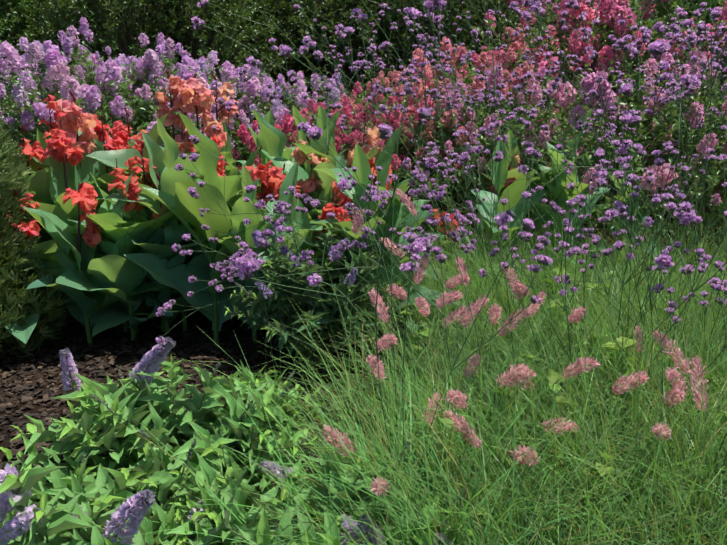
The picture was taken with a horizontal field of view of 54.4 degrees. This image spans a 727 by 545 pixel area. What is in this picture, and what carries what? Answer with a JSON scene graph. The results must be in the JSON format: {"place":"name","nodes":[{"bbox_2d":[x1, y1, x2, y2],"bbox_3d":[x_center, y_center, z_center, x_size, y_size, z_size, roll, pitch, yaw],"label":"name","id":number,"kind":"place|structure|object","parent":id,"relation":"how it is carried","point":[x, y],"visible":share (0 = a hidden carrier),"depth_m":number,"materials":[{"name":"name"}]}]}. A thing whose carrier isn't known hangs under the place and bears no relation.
{"place":"outdoors","nodes":[
{"label":"outdoors","id":0,"kind":"place"},
{"bbox_2d":[0,92,726,542],"bbox_3d":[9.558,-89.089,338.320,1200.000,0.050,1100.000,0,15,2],"label":"ground","id":1,"kind":"structure","parent":0,"point":[124,360],"depth_m":3.96,"materials":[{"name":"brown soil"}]},
{"bbox_2d":[0,114,69,362],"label":"shrub","id":2,"kind":"object","parent":1,"relation":"on","point":[11,174],"visible":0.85,"depth_m":3.94,"materials":[{"name":"green plant"}]},
{"bbox_2d":[1,53,83,146],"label":"flowering plant","id":3,"kind":"object","parent":1,"relation":"on","point":[22,64],"visible":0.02,"depth_m":7.46,"materials":[{"name":"purple plant"}]},
{"bbox_2d":[0,0,113,79],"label":"shrub","id":4,"kind":"object","parent":1,"relation":"on","point":[6,24],"visible":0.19,"depth_m":11.15,"materials":[{"name":"green plant"}]},
{"bbox_2d":[0,17,208,149],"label":"flowering plant","id":5,"kind":"object","parent":1,"relation":"on","point":[53,75],"visible":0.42,"depth_m":6.29,"materials":[{"name":"purple plant"}]},
{"bbox_2d":[0,454,245,544],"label":"buddleja","id":6,"kind":"object","parent":1,"relation":"on","point":[72,522],"visible":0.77,"depth_m":1.86,"materials":[{"name":"green plant"}]},
{"bbox_2d":[2,0,277,74],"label":"shrub","id":7,"kind":"object","parent":1,"relation":"on","point":[27,23],"visible":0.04,"depth_m":12.44,"materials":[{"name":"green plant"}]},
{"bbox_2d":[0,1,284,103],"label":"shrub","id":8,"kind":"object","parent":1,"relation":"on","point":[120,15],"depth_m":12.54,"materials":[{"name":"green plant"}]},
{"bbox_2d":[12,0,303,88],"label":"shrub","id":9,"kind":"object","parent":1,"relation":"on","point":[101,18],"visible":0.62,"depth_m":10.02,"materials":[{"name":"green plant"}]},
{"bbox_2d":[53,32,274,166],"bbox_3d":[-2.116,-1.542,7.720,2.366,2.023,3.224,-2,15,-7],"label":"crape myrtle","id":10,"kind":"object","parent":1,"relation":"on","point":[148,67],"visible":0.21,"depth_m":7.15,"materials":[{"name":"purple plant"}]},
{"bbox_2d":[0,337,338,535],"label":"buddleja","id":11,"kind":"object","parent":1,"relation":"on","point":[135,400],"visible":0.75,"depth_m":2.60,"materials":[{"name":"green plant"}]},
{"bbox_2d":[92,48,264,158],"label":"flowering plant","id":12,"kind":"object","parent":1,"relation":"on","point":[228,70],"visible":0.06,"depth_m":8.54,"materials":[{"name":"purple plant"}]},
{"bbox_2d":[149,60,347,168],"bbox_3d":[-0.977,-1.504,8.098,2.363,1.753,2.774,10,18,33],"label":"flowering plant","id":13,"kind":"object","parent":1,"relation":"on","point":[278,108],"visible":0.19,"depth_m":7.57,"materials":[{"name":"purple plant"}]},
{"bbox_2d":[121,0,462,111],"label":"shrub","id":14,"kind":"object","parent":1,"relation":"on","point":[287,8],"visible":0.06,"depth_m":12.24,"materials":[{"name":"green plant"}]},
{"bbox_2d":[224,221,399,367],"bbox_3d":[-0.265,0.113,3.813,0.935,0.833,0.991,0,15,2],"label":"buddleja","id":15,"kind":"object","parent":1,"relation":"on","point":[309,306],"visible":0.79,"depth_m":3.67,"materials":[{"name":"green plant"}]},
{"bbox_2d":[164,439,477,544],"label":"buddleja","id":16,"kind":"object","parent":1,"relation":"on","point":[220,516],"visible":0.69,"depth_m":2.00,"materials":[{"name":"green plant"}]},
{"bbox_2d":[0,69,656,350],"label":"canna lilies","id":17,"kind":"object","parent":1,"relation":"on","point":[114,219],"visible":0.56,"depth_m":4.20,"materials":[{"name":"green plant"}]},
{"bbox_2d":[231,81,485,203],"bbox_3d":[-0.101,-0.988,6.598,2.434,1.528,1.787,9,17,30],"label":"flowering plant","id":18,"kind":"object","parent":1,"relation":"on","point":[288,122],"visible":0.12,"depth_m":6.24,"materials":[{"name":"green plant"}]},
{"bbox_2d":[252,0,559,111],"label":"shrub","id":19,"kind":"object","parent":1,"relation":"on","point":[322,14],"visible":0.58,"depth_m":10.54,"materials":[{"name":"green plant"}]},
{"bbox_2d":[91,180,726,544],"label":"ornamental grass","id":20,"kind":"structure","parent":1,"relation":"on","point":[550,465],"depth_m":2.46,"materials":[{"name":"green plant"}]},
{"bbox_2d":[336,91,490,231],"bbox_3d":[0.387,-1.009,6.835,2.303,1.445,1.690,-10,18,-33],"label":"flowering plant","id":21,"kind":"object","parent":1,"relation":"on","point":[391,99],"depth_m":6.34,"materials":[{"name":"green plant"}]},
{"bbox_2d":[155,0,726,538],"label":"verbena flowers","id":22,"kind":"object","parent":1,"relation":"on","point":[413,248],"visible":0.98,"depth_m":3.08,"materials":[{"name":"purple plant"}]},
{"bbox_2d":[337,45,571,225],"bbox_3d":[0.734,-1.464,7.640,2.596,1.918,3.245,-4,16,-15],"label":"crape myrtle","id":23,"kind":"object","parent":1,"relation":"on","point":[368,91],"visible":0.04,"depth_m":7.12,"materials":[{"name":"pink plant"}]},
{"bbox_2d":[340,46,593,230],"bbox_3d":[0.928,-1.287,7.083,2.173,1.858,2.960,-9,17,-29],"label":"crape myrtle","id":24,"kind":"object","parent":1,"relation":"on","point":[522,71],"visible":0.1,"depth_m":6.36,"materials":[{"name":"purple plant"}]},
{"bbox_2d":[396,22,648,148],"bbox_3d":[2.177,-1.934,8.824,3.504,2.214,2.984,-12,19,-37],"label":"crape myrtle","id":25,"kind":"object","parent":1,"relation":"on","point":[519,39],"visible":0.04,"depth_m":8.24,"materials":[{"name":"pink plant"}]},
{"bbox_2d":[406,0,663,98],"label":"shrub","id":26,"kind":"object","parent":1,"relation":"on","point":[506,14],"visible":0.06,"depth_m":11.43,"materials":[{"name":"green plant"}]},
{"bbox_2d":[392,58,713,240],"bbox_3d":[1.407,-1.067,6.451,2.986,1.764,2.389,12,19,38],"label":"crape myrtle","id":27,"kind":"object","parent":1,"relation":"on","point":[449,143],"visible":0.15,"depth_m":6.04,"materials":[{"name":"purple plant"}]},
{"bbox_2d":[442,0,726,208],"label":"crape myrtle","id":28,"kind":"object","parent":1,"relation":"on","point":[616,12],"visible":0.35,"depth_m":7.43,"materials":[{"name":"pink plant"}]},
{"bbox_2d":[513,46,726,260],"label":"crape myrtle","id":29,"kind":"object","parent":1,"relation":"on","point":[710,199],"visible":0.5,"depth_m":5.34,"materials":[{"name":"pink plant"}]},
{"bbox_2d":[539,0,725,39],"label":"shrub","id":30,"kind":"object","parent":1,"relation":"on","point":[713,4],"depth_m":13.71,"materials":[{"name":"green plant"}]},
{"bbox_2d":[658,0,726,151],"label":"flowering plant","id":31,"kind":"object","parent":1,"relation":"on","point":[717,36],"visible":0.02,"depth_m":7.32,"materials":[{"name":"purple plant"}]}
]}

